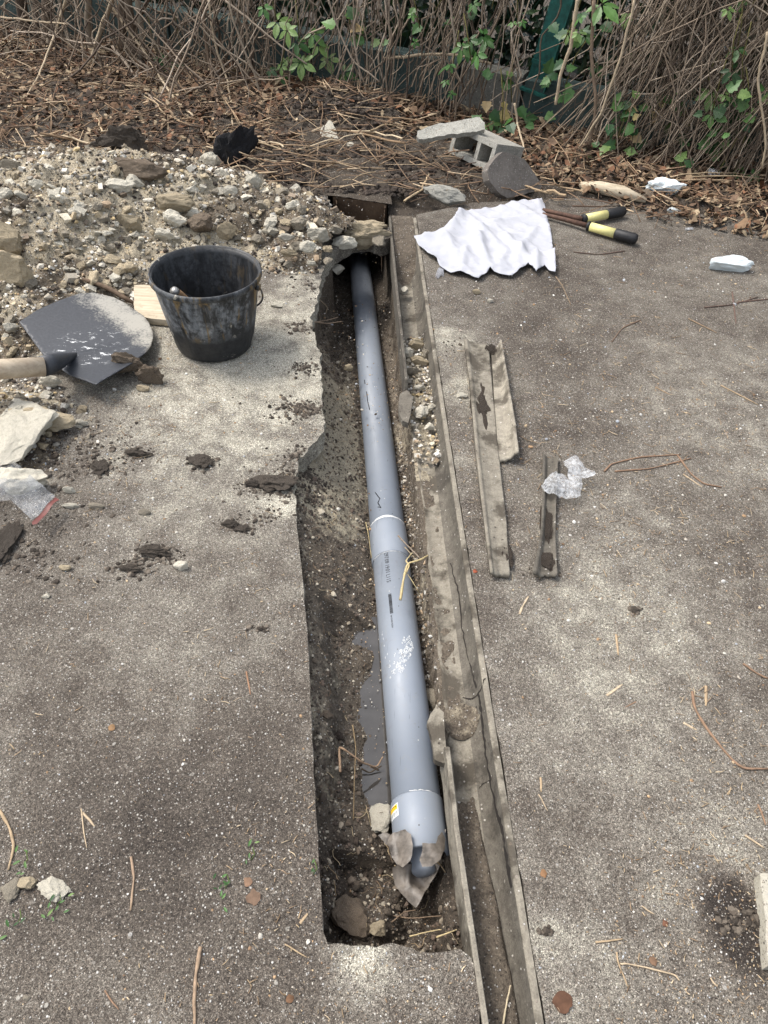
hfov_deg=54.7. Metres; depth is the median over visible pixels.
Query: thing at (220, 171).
rock
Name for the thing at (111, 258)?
rock
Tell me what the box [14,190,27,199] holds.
rock
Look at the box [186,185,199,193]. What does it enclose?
rock
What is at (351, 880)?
trench gravel
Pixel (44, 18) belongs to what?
dead shrub
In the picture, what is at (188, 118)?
stick
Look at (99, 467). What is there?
soil clod
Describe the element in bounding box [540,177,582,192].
stick
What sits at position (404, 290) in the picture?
rock
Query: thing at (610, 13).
creeper sprig
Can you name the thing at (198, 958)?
stick
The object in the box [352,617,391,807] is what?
puddle water
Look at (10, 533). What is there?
soil clod
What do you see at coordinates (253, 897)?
dead leaf
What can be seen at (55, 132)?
stick
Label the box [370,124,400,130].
stick
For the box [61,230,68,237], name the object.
rock
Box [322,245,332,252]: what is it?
rock
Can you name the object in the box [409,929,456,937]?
root
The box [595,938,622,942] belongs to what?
stick
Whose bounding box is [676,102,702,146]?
creeper sprig
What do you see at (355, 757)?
root
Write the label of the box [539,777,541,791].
stick
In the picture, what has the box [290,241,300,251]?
rock
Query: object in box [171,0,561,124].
vine tangle
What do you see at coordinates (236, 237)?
rock
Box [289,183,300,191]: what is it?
rock
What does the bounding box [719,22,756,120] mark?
creeper sprig
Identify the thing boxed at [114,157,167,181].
rock
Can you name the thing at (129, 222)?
rock
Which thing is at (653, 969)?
stick
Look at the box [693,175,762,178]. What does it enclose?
stick
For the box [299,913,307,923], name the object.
stick
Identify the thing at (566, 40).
creeper sprig
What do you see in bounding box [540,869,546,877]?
dead leaf
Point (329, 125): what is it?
rock
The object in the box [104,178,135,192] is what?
rock
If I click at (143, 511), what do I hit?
rock
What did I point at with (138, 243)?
rock
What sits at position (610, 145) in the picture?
ivy sprig
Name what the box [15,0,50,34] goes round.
dead shrub
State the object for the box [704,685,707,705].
stick
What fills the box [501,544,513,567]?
soil clod
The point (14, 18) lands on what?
dry vine
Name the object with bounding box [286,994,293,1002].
dead leaf
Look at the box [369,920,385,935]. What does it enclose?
rock
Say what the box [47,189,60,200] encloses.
rock
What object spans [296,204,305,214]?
rock
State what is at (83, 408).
rock
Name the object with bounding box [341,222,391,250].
rock
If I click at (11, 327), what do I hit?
rock
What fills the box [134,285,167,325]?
wood offcut
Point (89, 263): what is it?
rock
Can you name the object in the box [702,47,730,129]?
creeper sprig
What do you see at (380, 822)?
rock
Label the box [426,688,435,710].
rock
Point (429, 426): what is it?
rock
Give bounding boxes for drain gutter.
[388,216,543,1023]
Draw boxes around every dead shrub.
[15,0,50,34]
[41,0,69,45]
[58,0,114,48]
[118,0,149,60]
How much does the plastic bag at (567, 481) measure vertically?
0.033 m
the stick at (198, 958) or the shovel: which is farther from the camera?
the shovel
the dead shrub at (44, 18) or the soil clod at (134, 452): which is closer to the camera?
the soil clod at (134, 452)
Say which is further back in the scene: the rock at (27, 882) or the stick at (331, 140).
the stick at (331, 140)
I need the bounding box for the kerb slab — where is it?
[417,117,484,142]
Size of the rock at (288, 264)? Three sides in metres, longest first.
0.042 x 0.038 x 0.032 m
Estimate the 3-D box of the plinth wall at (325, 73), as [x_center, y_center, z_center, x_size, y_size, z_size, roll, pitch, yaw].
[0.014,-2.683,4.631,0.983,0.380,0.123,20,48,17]
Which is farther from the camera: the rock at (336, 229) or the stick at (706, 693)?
the rock at (336, 229)
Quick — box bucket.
[148,245,263,361]
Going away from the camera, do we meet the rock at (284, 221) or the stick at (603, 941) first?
the stick at (603, 941)
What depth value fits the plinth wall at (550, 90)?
4.19 m
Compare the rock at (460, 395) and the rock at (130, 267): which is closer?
the rock at (460, 395)
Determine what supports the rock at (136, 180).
on the rubble debris at (240, 219)
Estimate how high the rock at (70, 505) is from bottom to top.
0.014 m
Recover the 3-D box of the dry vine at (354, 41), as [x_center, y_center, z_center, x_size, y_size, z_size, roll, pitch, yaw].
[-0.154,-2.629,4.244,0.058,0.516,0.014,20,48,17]
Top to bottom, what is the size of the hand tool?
0.218 m
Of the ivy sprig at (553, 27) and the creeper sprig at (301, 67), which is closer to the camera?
the ivy sprig at (553, 27)
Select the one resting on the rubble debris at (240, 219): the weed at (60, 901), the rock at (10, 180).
the rock at (10, 180)
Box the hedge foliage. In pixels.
[140,0,767,111]
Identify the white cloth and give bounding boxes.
[414,198,555,277]
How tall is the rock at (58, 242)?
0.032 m
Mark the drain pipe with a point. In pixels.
(417, 810)
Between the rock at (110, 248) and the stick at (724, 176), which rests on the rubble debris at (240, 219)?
the rock at (110, 248)
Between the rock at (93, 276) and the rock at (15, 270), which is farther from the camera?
the rock at (93, 276)
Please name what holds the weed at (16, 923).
on the pavement at (176, 811)
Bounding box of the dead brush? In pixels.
[0,0,316,100]
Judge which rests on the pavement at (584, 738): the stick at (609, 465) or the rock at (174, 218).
the stick at (609, 465)
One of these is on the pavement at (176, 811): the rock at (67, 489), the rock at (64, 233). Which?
the rock at (67, 489)
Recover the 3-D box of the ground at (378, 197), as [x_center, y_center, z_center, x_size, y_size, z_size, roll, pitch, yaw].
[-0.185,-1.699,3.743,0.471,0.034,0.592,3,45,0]
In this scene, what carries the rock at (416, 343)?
in the drain gutter
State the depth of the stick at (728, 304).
2.97 m
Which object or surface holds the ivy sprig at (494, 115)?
on the ground at (340, 288)
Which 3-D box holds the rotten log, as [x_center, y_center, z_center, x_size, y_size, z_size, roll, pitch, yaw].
[1.126,-1.585,3.666,0.344,0.071,0.082,24,49,20]
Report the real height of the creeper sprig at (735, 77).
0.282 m
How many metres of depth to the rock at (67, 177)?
3.03 m
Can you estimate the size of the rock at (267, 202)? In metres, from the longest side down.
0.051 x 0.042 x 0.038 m
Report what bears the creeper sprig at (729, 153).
on the ground at (340, 288)
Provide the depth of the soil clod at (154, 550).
1.92 m
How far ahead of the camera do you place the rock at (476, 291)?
2.96 m
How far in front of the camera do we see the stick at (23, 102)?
4.25 m
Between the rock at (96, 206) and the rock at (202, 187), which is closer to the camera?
the rock at (96, 206)
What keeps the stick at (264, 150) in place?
on the ground at (340, 288)
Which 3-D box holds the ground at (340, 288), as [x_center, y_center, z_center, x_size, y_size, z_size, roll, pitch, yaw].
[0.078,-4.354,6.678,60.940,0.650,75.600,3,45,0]
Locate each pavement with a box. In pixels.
[0,149,479,1023]
[416,198,767,1023]
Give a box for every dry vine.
[0,16,67,24]
[21,0,66,104]
[65,0,112,78]
[106,0,194,117]
[111,45,158,110]
[202,0,219,105]
[207,0,233,125]
[225,0,306,64]
[328,0,379,81]
[353,0,360,90]
[384,53,490,64]
[448,0,460,81]
[513,103,526,153]
[554,0,579,104]
[578,0,635,148]
[588,0,596,148]
[757,32,767,168]
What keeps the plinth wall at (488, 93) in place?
on the ground at (340, 288)
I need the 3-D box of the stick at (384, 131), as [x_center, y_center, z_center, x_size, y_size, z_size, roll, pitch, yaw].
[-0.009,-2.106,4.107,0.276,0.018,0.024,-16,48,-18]
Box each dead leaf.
[108,724,114,730]
[244,877,252,886]
[246,888,260,905]
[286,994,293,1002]
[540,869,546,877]
[552,991,572,1013]
[649,956,656,965]
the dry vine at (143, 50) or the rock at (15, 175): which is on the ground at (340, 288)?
the dry vine at (143, 50)
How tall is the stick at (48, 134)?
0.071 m
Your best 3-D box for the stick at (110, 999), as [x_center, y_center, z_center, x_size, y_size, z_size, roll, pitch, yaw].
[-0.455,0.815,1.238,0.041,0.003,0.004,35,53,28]
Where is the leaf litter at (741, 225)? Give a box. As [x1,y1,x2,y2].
[0,19,767,238]
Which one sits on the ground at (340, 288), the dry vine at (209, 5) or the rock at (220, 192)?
the dry vine at (209, 5)
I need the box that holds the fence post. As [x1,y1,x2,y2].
[519,0,574,97]
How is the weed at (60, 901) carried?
on the pavement at (176, 811)
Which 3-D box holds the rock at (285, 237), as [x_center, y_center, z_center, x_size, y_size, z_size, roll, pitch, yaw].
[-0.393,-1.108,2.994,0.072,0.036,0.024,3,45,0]
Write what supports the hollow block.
on the ground at (340, 288)
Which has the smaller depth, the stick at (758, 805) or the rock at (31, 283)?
the stick at (758, 805)
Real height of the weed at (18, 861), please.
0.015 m
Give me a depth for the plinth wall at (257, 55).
4.82 m
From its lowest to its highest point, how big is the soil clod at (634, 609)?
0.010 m
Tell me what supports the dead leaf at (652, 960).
on the pavement at (584, 738)
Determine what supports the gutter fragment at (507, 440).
on the pavement at (584, 738)
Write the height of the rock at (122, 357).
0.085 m
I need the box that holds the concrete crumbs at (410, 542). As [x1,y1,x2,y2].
[394,423,440,713]
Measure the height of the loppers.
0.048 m
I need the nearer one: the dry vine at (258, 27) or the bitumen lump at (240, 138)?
the bitumen lump at (240, 138)
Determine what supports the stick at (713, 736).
on the pavement at (584, 738)
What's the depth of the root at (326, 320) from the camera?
2.99 m
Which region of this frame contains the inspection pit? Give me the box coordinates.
[333,196,386,271]
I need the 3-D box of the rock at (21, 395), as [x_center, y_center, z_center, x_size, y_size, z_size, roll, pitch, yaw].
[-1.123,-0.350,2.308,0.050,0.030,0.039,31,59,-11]
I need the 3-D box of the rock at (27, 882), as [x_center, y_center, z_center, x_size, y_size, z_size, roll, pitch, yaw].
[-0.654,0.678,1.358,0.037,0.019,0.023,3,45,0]
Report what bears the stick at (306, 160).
on the ground at (340, 288)
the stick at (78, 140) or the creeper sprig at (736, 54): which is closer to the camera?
the creeper sprig at (736, 54)
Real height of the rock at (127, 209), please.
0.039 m
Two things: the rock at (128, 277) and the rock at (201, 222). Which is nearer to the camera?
the rock at (128, 277)
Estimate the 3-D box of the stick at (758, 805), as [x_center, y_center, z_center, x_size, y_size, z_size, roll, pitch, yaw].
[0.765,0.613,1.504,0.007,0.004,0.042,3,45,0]
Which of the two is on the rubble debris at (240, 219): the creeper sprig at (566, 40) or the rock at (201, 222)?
the rock at (201, 222)
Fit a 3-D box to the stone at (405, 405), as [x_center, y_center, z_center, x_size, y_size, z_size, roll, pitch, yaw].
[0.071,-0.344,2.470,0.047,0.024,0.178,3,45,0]
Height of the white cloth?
0.054 m
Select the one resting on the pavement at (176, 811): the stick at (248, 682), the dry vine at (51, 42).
the stick at (248, 682)
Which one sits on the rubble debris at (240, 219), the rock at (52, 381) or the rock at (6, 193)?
the rock at (6, 193)
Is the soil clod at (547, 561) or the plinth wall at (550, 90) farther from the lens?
the plinth wall at (550, 90)
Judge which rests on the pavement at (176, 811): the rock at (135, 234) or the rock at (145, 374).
the rock at (145, 374)
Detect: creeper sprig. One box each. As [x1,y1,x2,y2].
[147,17,182,71]
[257,0,273,19]
[266,42,292,84]
[267,1,292,39]
[279,0,358,80]
[407,0,419,48]
[437,13,513,93]
[440,30,458,98]
[468,0,493,13]
[487,106,507,132]
[508,0,526,27]
[560,2,602,77]
[571,0,586,43]
[585,0,620,25]
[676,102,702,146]
[695,56,720,111]
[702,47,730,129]
[707,129,741,178]
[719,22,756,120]
[720,14,743,87]
[721,0,754,20]
[726,1,747,62]
[734,135,760,181]
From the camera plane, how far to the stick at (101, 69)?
4.63 m
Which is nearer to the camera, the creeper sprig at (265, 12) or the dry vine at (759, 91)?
the dry vine at (759, 91)
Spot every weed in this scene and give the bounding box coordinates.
[0,909,44,939]
[13,845,27,874]
[47,893,73,920]
[213,873,229,911]
[245,839,259,864]
[311,859,316,874]
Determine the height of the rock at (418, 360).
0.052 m
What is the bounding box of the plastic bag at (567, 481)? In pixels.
[543,457,595,498]
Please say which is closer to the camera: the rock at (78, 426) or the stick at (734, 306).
the rock at (78, 426)
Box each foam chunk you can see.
[646,177,686,194]
[667,207,680,214]
[709,255,754,271]
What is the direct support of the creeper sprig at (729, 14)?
attached to the vine curtain
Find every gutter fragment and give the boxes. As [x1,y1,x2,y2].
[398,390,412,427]
[427,705,445,767]
[464,338,509,578]
[491,339,518,462]
[532,452,558,578]
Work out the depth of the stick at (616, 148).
4.01 m
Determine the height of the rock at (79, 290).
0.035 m
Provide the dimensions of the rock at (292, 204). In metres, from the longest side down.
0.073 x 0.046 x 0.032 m
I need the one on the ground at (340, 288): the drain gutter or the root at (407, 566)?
the drain gutter
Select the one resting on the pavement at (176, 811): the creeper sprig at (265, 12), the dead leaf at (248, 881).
the dead leaf at (248, 881)
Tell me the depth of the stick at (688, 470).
2.23 m
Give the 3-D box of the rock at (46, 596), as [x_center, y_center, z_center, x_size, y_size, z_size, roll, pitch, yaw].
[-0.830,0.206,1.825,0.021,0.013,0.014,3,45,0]
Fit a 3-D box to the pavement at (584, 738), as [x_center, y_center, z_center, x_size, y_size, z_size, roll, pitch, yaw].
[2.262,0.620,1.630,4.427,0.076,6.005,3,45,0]
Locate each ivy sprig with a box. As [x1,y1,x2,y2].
[321,5,388,46]
[409,0,477,34]
[472,68,533,133]
[481,62,550,128]
[540,41,585,121]
[548,0,631,70]
[588,104,636,157]
[604,83,698,154]
[609,80,640,137]
[670,132,728,172]
[674,89,758,167]
[693,67,767,138]
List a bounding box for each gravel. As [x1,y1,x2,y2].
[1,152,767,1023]
[295,293,459,952]
[404,334,440,466]
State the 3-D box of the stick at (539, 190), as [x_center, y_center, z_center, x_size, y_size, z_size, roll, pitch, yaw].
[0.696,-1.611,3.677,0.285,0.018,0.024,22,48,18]
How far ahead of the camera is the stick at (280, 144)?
3.90 m
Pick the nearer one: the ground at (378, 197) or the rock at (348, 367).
the rock at (348, 367)
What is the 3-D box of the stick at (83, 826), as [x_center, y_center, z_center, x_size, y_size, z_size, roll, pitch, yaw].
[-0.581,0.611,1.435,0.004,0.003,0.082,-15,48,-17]
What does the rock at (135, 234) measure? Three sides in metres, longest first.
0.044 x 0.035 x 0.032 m
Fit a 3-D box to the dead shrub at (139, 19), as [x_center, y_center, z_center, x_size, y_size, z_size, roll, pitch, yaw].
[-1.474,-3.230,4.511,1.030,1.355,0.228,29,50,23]
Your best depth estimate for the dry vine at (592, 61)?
3.78 m
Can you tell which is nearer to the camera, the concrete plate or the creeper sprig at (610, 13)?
the concrete plate
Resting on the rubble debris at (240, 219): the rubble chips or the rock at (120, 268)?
the rock at (120, 268)
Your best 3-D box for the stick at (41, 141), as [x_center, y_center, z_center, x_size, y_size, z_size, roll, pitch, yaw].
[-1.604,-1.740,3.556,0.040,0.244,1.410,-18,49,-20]
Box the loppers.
[542,206,638,243]
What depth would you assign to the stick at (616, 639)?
1.79 m
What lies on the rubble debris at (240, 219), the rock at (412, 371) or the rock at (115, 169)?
the rock at (115, 169)
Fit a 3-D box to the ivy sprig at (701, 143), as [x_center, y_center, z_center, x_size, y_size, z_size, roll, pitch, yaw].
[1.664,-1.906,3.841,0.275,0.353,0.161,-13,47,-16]
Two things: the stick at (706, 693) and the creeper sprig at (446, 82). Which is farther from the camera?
the creeper sprig at (446, 82)
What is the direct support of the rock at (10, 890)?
on the pavement at (176, 811)
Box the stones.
[378,829,445,907]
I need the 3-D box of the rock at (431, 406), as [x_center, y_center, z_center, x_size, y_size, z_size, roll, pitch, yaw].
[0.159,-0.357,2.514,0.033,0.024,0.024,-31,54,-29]
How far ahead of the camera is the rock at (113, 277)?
2.83 m
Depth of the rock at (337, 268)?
3.28 m
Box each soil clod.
[0,519,23,562]
[89,125,147,150]
[90,459,109,475]
[118,563,142,572]
[124,448,153,456]
[138,544,172,557]
[188,453,212,469]
[221,519,239,527]
[234,525,249,531]
[243,479,260,487]
[252,475,298,492]
[470,383,490,429]
[485,344,496,355]
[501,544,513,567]
[535,552,558,571]
[539,507,552,543]
[631,606,638,613]
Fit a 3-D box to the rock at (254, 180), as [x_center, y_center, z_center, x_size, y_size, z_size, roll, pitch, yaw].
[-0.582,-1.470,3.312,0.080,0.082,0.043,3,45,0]
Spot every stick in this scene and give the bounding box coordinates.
[0,809,14,869]
[18,101,69,106]
[21,80,67,91]
[31,124,45,146]
[31,135,90,143]
[34,130,79,137]
[40,132,80,142]
[80,808,86,847]
[83,812,94,826]
[85,66,116,74]
[104,990,118,1009]
[121,77,156,81]
[129,856,134,910]
[144,95,179,120]
[181,116,211,120]
[192,946,202,1023]
[206,146,276,161]
[207,136,290,151]
[233,163,263,169]
[245,671,250,694]
[255,147,272,153]
[258,139,284,147]
[284,141,341,160]
[285,944,306,957]
[296,133,362,150]
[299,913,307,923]
[305,159,392,168]
[312,119,344,132]
[323,81,377,90]
[332,130,404,143]
[351,130,402,139]
[365,128,405,133]
[370,115,435,124]
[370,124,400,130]
[403,174,429,202]
[458,114,542,130]
[518,596,528,614]
[525,185,551,193]
[535,189,565,196]
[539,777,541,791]
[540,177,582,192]
[555,276,570,304]
[573,250,624,254]
[574,166,620,171]
[595,144,634,158]
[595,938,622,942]
[604,454,680,471]
[606,684,622,696]
[611,320,640,341]
[614,458,690,471]
[615,634,618,654]
[616,952,627,986]
[620,963,679,980]
[675,179,752,184]
[677,454,721,487]
[678,172,758,175]
[691,691,767,769]
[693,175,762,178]
[704,296,757,307]
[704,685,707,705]
[720,385,757,404]
[732,291,735,322]
[737,299,767,302]
[742,663,767,678]
[745,834,763,847]
[757,804,765,824]
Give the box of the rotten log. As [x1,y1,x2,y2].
[579,181,646,202]
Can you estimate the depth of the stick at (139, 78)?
4.58 m
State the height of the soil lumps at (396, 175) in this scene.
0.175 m
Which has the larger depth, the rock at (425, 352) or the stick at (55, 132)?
the stick at (55, 132)
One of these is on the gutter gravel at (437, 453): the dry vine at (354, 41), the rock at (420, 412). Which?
the rock at (420, 412)
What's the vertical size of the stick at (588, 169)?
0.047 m
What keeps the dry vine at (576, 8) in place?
attached to the vine curtain
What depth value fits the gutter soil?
1.51 m
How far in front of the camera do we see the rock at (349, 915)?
1.46 m
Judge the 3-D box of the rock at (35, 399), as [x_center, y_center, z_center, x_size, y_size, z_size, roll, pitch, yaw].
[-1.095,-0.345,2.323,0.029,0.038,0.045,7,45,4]
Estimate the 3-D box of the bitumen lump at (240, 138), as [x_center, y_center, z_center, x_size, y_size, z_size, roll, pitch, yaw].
[-0.758,-1.831,3.739,0.190,0.300,0.094,22,21,-36]
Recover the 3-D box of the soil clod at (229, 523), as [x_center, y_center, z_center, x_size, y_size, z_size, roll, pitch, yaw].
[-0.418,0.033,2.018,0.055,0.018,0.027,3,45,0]
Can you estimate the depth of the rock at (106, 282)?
2.81 m
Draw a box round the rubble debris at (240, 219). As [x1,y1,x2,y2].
[0,145,357,489]
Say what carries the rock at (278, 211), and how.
on the rubble debris at (240, 219)
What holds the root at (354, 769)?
on the ground at (340, 288)
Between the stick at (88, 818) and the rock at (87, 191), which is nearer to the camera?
the stick at (88, 818)
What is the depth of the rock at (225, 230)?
3.08 m
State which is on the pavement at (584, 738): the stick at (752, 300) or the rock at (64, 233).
the stick at (752, 300)
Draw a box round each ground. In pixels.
[0,0,767,952]
[307,154,391,203]
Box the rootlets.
[301,316,457,946]
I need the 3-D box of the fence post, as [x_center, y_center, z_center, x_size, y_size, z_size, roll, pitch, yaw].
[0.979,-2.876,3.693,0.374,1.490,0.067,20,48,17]
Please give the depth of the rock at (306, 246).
2.94 m
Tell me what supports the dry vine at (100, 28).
on the ground at (340, 288)
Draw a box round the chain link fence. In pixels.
[143,0,767,107]
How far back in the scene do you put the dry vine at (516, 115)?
4.01 m
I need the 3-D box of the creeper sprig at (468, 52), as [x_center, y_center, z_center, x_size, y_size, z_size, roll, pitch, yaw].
[0.509,-2.458,4.002,0.426,0.369,0.170,3,45,0]
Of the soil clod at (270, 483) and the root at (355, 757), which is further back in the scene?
the soil clod at (270, 483)
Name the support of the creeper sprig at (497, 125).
on the ground at (340, 288)
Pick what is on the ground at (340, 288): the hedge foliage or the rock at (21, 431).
the hedge foliage
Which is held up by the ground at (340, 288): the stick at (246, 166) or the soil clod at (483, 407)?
the stick at (246, 166)
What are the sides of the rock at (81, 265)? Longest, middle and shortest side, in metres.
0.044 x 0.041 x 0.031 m
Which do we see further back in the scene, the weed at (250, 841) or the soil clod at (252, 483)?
the soil clod at (252, 483)
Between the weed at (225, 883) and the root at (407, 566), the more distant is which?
the root at (407, 566)
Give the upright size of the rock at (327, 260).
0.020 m
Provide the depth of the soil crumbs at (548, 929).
2.11 m
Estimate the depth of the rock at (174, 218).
3.04 m
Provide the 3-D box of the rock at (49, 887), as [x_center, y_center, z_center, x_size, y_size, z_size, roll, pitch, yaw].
[-0.603,0.685,1.353,0.060,0.015,0.038,23,48,19]
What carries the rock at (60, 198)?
on the rubble debris at (240, 219)
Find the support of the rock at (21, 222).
on the rubble debris at (240, 219)
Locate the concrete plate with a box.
[754,873,767,969]
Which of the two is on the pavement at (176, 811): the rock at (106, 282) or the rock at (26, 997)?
the rock at (26, 997)
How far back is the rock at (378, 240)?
3.27 m
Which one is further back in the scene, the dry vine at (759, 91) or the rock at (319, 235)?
the dry vine at (759, 91)
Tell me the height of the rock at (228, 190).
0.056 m
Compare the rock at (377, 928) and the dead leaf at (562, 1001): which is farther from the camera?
the rock at (377, 928)
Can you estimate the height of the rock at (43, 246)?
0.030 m
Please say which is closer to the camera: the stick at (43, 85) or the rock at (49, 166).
the rock at (49, 166)
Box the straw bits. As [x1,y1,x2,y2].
[0,212,767,1023]
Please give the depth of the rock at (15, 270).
2.66 m
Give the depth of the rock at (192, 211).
3.09 m
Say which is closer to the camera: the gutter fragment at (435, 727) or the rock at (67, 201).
the gutter fragment at (435, 727)
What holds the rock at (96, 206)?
on the rubble debris at (240, 219)
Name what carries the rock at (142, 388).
on the pavement at (176, 811)
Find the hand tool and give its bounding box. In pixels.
[170,286,187,296]
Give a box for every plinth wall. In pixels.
[0,0,172,49]
[168,5,315,80]
[312,33,464,105]
[458,61,528,117]
[520,76,767,165]
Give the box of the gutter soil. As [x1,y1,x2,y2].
[392,215,518,1023]
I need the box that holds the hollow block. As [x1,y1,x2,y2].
[448,129,524,168]
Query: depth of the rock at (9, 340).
2.54 m
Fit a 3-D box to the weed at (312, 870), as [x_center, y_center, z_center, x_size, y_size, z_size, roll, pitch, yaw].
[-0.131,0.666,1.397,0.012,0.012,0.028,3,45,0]
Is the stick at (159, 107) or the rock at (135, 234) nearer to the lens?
the rock at (135, 234)
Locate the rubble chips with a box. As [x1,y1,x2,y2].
[0,143,354,448]
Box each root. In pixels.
[82,278,133,304]
[314,317,341,323]
[338,747,382,772]
[352,725,355,819]
[374,906,440,921]
[398,535,427,600]
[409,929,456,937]
[502,985,510,1023]
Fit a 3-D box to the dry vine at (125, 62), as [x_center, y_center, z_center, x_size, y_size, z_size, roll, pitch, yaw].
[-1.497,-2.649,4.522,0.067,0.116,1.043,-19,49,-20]
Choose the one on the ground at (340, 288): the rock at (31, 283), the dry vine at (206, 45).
the dry vine at (206, 45)
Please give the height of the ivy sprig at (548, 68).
0.388 m
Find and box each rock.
[0,159,19,170]
[0,187,13,199]
[0,221,22,255]
[0,250,33,286]
[0,398,59,464]
[0,467,47,495]
[0,877,19,902]
[1,336,14,346]
[2,323,19,331]
[4,315,15,322]
[5,178,14,184]
[5,352,12,358]
[9,346,17,354]
[11,172,18,179]
[12,208,21,214]
[13,392,25,399]
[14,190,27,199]
[17,218,26,226]
[17,876,37,888]
[23,406,75,431]
[23,995,30,1000]
[24,279,37,288]
[27,178,43,189]
[27,397,39,401]
[37,876,70,902]
[38,242,47,250]
[38,375,62,387]
[39,390,52,398]
[41,593,49,598]
[45,163,54,169]
[45,430,51,436]
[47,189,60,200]
[54,194,67,202]
[54,240,64,247]
[59,565,71,570]
[60,280,66,288]
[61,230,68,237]
[61,503,78,508]
[62,486,75,492]
[63,175,70,179]
[64,198,70,204]
[67,205,86,217]
[69,248,78,254]
[71,237,81,247]
[73,200,83,207]
[75,287,85,292]
[75,419,82,427]
[76,214,85,220]
[76,261,86,270]
[76,420,88,425]
[77,405,86,412]
[83,188,92,195]
[83,283,96,292]
[86,235,94,240]
[86,260,95,265]
[88,270,99,284]
[88,502,104,508]
[92,202,102,211]
[97,213,109,222]
[97,235,106,243]
[101,279,111,289]
[102,230,113,236]
[103,254,122,263]
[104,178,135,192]
[105,243,115,253]
[109,272,120,281]
[110,164,119,175]
[111,352,143,372]
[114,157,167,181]
[114,263,126,273]
[116,213,141,232]
[119,287,131,295]
[122,205,131,213]
[122,236,131,244]
[122,273,132,280]
[124,254,131,260]
[124,262,138,273]
[126,174,143,187]
[130,231,139,237]
[133,239,141,246]
[135,364,163,384]
[136,385,149,391]
[138,509,150,514]
[154,227,174,240]
[155,192,194,211]
[162,209,186,227]
[173,561,187,570]
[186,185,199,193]
[186,212,212,232]
[187,207,199,216]
[199,152,222,166]
[199,184,206,190]
[200,173,208,178]
[211,188,218,195]
[214,221,236,239]
[215,168,229,176]
[217,187,222,195]
[223,185,237,196]
[227,203,235,210]
[232,235,240,240]
[241,194,251,200]
[245,173,262,189]
[250,233,264,243]
[254,172,264,181]
[256,200,267,208]
[263,226,278,235]
[264,199,271,207]
[264,217,276,228]
[270,303,281,307]
[274,207,282,214]
[276,186,288,194]
[278,233,294,241]
[280,218,292,226]
[281,249,297,256]
[283,260,293,268]
[285,200,299,209]
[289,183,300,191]
[290,216,306,230]
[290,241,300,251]
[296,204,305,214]
[299,240,316,252]
[307,228,329,242]
[307,260,316,265]
[320,120,337,137]
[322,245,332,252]
[323,257,332,264]
[328,224,342,233]
[330,894,370,940]
[332,235,357,249]
[332,264,344,273]
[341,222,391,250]
[344,364,352,370]
[347,220,387,227]
[369,803,390,832]
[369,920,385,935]
[372,235,385,246]
[400,286,408,294]
[405,347,413,357]
[407,367,418,375]
[409,337,423,350]
[410,355,428,366]
[413,385,424,390]
[413,406,428,418]
[422,348,428,358]
[423,184,465,205]
[424,422,434,429]
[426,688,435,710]
[427,403,435,410]
[456,392,467,397]
[472,289,480,294]
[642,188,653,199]
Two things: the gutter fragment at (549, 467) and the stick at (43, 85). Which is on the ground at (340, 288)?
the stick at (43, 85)
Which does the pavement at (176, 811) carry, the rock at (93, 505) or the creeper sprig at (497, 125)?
the rock at (93, 505)
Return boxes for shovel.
[0,293,152,384]
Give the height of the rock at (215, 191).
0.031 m
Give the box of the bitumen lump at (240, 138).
[213,125,258,166]
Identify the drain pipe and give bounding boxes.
[349,252,449,877]
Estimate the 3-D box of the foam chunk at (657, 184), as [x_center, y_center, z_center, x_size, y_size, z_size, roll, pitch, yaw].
[1.399,-1.614,3.687,0.200,0.094,0.071,3,45,0]
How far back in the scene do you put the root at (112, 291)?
2.79 m
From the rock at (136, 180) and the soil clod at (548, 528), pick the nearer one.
the soil clod at (548, 528)
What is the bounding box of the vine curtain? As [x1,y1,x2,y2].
[424,0,767,189]
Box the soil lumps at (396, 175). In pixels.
[163,83,602,197]
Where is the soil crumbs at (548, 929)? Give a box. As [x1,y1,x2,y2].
[0,273,759,936]
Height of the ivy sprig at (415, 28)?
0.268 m
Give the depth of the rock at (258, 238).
3.09 m
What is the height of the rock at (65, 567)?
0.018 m
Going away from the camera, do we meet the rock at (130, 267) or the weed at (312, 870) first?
the weed at (312, 870)
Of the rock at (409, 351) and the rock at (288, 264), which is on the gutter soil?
the rock at (409, 351)
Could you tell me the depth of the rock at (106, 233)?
2.92 m
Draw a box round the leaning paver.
[482,152,541,198]
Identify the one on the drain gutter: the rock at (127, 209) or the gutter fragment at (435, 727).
the gutter fragment at (435, 727)
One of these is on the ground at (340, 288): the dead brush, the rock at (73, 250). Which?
the dead brush
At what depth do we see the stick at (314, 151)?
3.91 m
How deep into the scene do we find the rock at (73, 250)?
2.84 m

